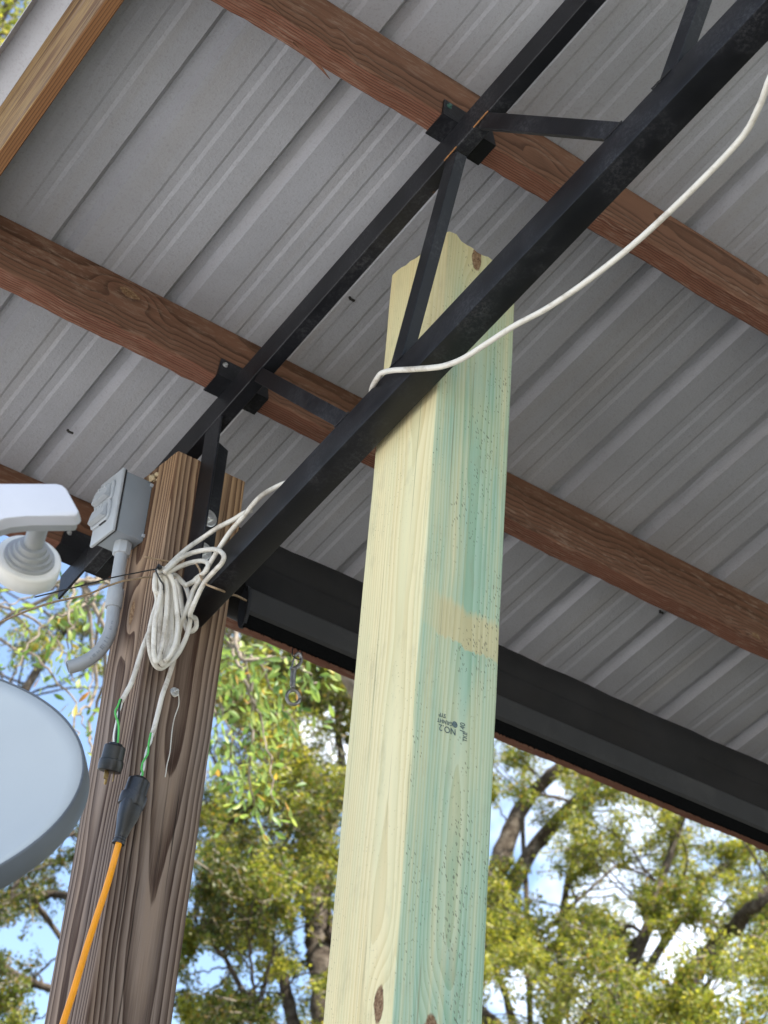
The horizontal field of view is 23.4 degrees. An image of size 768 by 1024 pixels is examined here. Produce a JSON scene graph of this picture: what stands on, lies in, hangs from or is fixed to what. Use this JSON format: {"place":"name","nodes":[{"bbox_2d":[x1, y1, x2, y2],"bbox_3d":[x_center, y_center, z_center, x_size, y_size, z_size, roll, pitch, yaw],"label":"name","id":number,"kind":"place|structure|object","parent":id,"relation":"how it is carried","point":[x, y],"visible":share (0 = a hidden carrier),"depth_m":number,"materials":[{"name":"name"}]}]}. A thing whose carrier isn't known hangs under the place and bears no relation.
{"place":"outdoors","nodes":[
{"label":"outdoors","id":0,"kind":"place"},
{"bbox_2d":[0,0,767,1023],"label":"sky","id":1,"kind":"structure","parent":0,"point":[44,938],"materials":[{"name":"blue"}]},
{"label":"ground","id":2,"kind":"structure","parent":0,"visible":0},
{"bbox_2d":[0,0,30,45],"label":"oak tree","id":3,"kind":"object","parent":2,"relation":"on","point":[7,7],"visible":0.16,"depth_m":12.08,"materials":[{"name":"green plant"}]},
{"bbox_2d":[0,484,89,889],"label":"satellite dish","id":4,"kind":"object","parent":2,"relation":"on","point":[44,782],"visible":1,"depth_m":2.07,"materials":[{"name":"grey paint"}]},
{"bbox_2d":[0,572,105,1023],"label":"oak tree","id":5,"kind":"object","parent":2,"relation":"on","point":[13,899],"visible":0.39,"depth_m":11.00,"materials":[{"name":"green plant"}]},
{"bbox_2d":[44,451,244,1023],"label":"weathered post","id":6,"kind":"object","parent":2,"relation":"on","point":[130,972],"visible":0.68,"depth_m":2.91,"materials":[{"name":"brown wood"}]},
{"bbox_2d":[87,467,153,551],"bbox_3d":[-0.462,0.001,3.228,0.078,0.130,0.082,25,-38,-28],"label":"outlet box","id":7,"kind":"object","parent":6,"relation":"attached to","point":[120,501],"visible":1,"depth_m":3.20,"materials":[{"name":"grey plastic"}]},
{"bbox_2d":[66,539,131,673],"bbox_3d":[-0.479,0.160,3.123,0.075,0.261,0.030,11,-33,-9],"label":"conduit","id":8,"kind":"object","parent":7,"relation":"attached to","point":[98,651],"visible":1,"depth_m":3.12,"materials":[{"name":"grey plastic"}]},
{"bbox_2d":[149,472,158,481],"bbox_3d":[-0.402,-0.060,3.251,0.019,0.020,0.017,6,-33,-2],"label":"mud dab","id":9,"kind":"object","parent":6,"relation":"attached to","point":[152,477],"visible":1,"depth_m":3.25,"materials":[{"name":"beige soil"}]},
{"bbox_2d":[144,556,179,564],"bbox_3d":[-0.369,0.081,3.097,0.067,0.016,0.005,25,-38,-28],"label":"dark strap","id":10,"kind":"object","parent":6,"relation":"attached to","point":[158,559],"visible":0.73,"depth_m":3.09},
{"bbox_2d":[170,687,178,696],"bbox_3d":[-0.337,0.290,3.002,0.016,0.016,0.012,25,-38,-28],"label":"lag bolt","id":11,"kind":"object","parent":6,"relation":"attached to","point":[174,691],"visible":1,"depth_m":3.00,"materials":[{"name":"metal"}]},
{"bbox_2d":[165,693,179,776],"bbox_3d":[-0.340,0.355,2.963,0.014,0.148,0.004,25,-38,-28],"label":"thread","id":12,"kind":"object","parent":11,"relation":"hanging from","point":[172,730],"visible":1,"depth_m":2.97},
{"bbox_2d":[55,0,767,627],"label":"steel truss","id":13,"kind":"object","parent":6,"relation":"on","point":[697,76],"visible":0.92,"depth_m":2.82,"materials":[{"name":"black metal"}]},
{"bbox_2d":[195,563,246,601],"bbox_3d":[-0.275,0.138,3.077,0.056,0.102,0.215,0,-33,8],"label":"bungee cord","id":14,"kind":"object","parent":13,"relation":"attached to","point":[216,588],"visible":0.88,"depth_m":3.02,"materials":[{"name":"beige fabric"}]},
{"bbox_2d":[0,215,767,659],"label":"purlin","id":15,"kind":"object","parent":13,"relation":"attached to","point":[94,297],"visible":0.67,"depth_m":3.37,"materials":[{"name":"brown wood"}]},
{"bbox_2d":[0,0,767,763],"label":"metal roof","id":16,"kind":"structure","parent":15,"relation":"on","point":[210,160],"depth_m":3.32,"materials":[{"name":"grey metal"}]},
{"bbox_2d":[0,0,123,175],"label":"gable rafter","id":17,"kind":"object","parent":16,"relation":"attached to","point":[70,40],"visible":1,"depth_m":2.84,"materials":[{"name":"brown wood"}]},
{"bbox_2d":[0,464,767,851],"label":"purlin","id":18,"kind":"object","parent":13,"relation":"attached to","point":[14,476],"visible":0.16,"depth_m":3.82,"materials":[{"name":"brown wood"}]},
{"bbox_2d":[97,75,767,810],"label":"white cable","id":19,"kind":"object","parent":13,"relation":"hanging from","point":[165,633],"visible":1,"depth_m":2.94,"materials":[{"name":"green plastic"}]},
{"bbox_2d":[0,576,152,623],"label":"twine","id":20,"kind":"object","parent":19,"relation":"attached to","point":[51,602],"visible":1,"depth_m":2.82,"materials":[{"name":"brown fabric"}]},
{"bbox_2d":[59,797,142,1023],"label":"orange extension cord","id":21,"kind":"object","parent":19,"relation":"hanging from","point":[129,812],"visible":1,"depth_m":2.75,"materials":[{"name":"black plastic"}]},
{"bbox_2d":[155,564,163,593],"bbox_3d":[-0.357,0.106,2.994,0.012,0.039,0.043,-6,-34,16],"label":"wire tie","id":22,"kind":"object","parent":19,"relation":"attached to","point":[159,567],"visible":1,"depth_m":2.98,"materials":[{"name":"plastic"}]},
{"bbox_2d":[34,569,154,597],"bbox_3d":[-0.442,0.110,2.898,0.010,0.162,0.226,-22,-42,35],"label":"black wire","id":23,"kind":"object","parent":22,"relation":"attached to","point":[93,582],"visible":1,"depth_m":2.88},
{"bbox_2d":[211,0,767,335],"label":"purlin","id":24,"kind":"object","parent":13,"relation":"attached to","point":[350,49],"visible":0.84,"depth_m":3.00,"materials":[{"name":"brown wood"}]},
{"bbox_2d":[227,527,767,845],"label":"steel beam","id":25,"kind":"structure","parent":6,"relation":"attached to","point":[303,604],"depth_m":3.56,"materials":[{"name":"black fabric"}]},
{"bbox_2d":[285,647,302,705],"bbox_3d":[-0.152,0.285,3.197,0.028,0.109,0.011,20,-36,-22],"label":"snap hook","id":26,"kind":"object","parent":25,"relation":"hanging from","point":[292,668],"visible":1,"depth_m":3.19,"materials":[{"name":"metal"}]},
{"bbox_2d":[0,571,353,851],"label":"holly tree","id":27,"kind":"object","parent":2,"relation":"on","point":[241,648],"visible":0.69,"depth_m":6.90,"materials":[{"name":"green plant"}]},
{"bbox_2d":[92,627,351,1023],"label":"oak tree","id":28,"kind":"object","parent":2,"relation":"on","point":[255,884],"visible":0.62,"depth_m":11.49,"materials":[{"name":"green plant"}]},
{"bbox_2d":[323,231,513,1023],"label":"treated post","id":29,"kind":"object","parent":2,"relation":"on","point":[408,936],"visible":0.88,"depth_m":2.54,"materials":[{"name":"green wood"}]},
{"bbox_2d":[482,739,767,1023],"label":"oak tree","id":30,"kind":"object","parent":2,"relation":"on","point":[627,997],"visible":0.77,"depth_m":13.00,"materials":[{"name":"green plant"}]}
]}

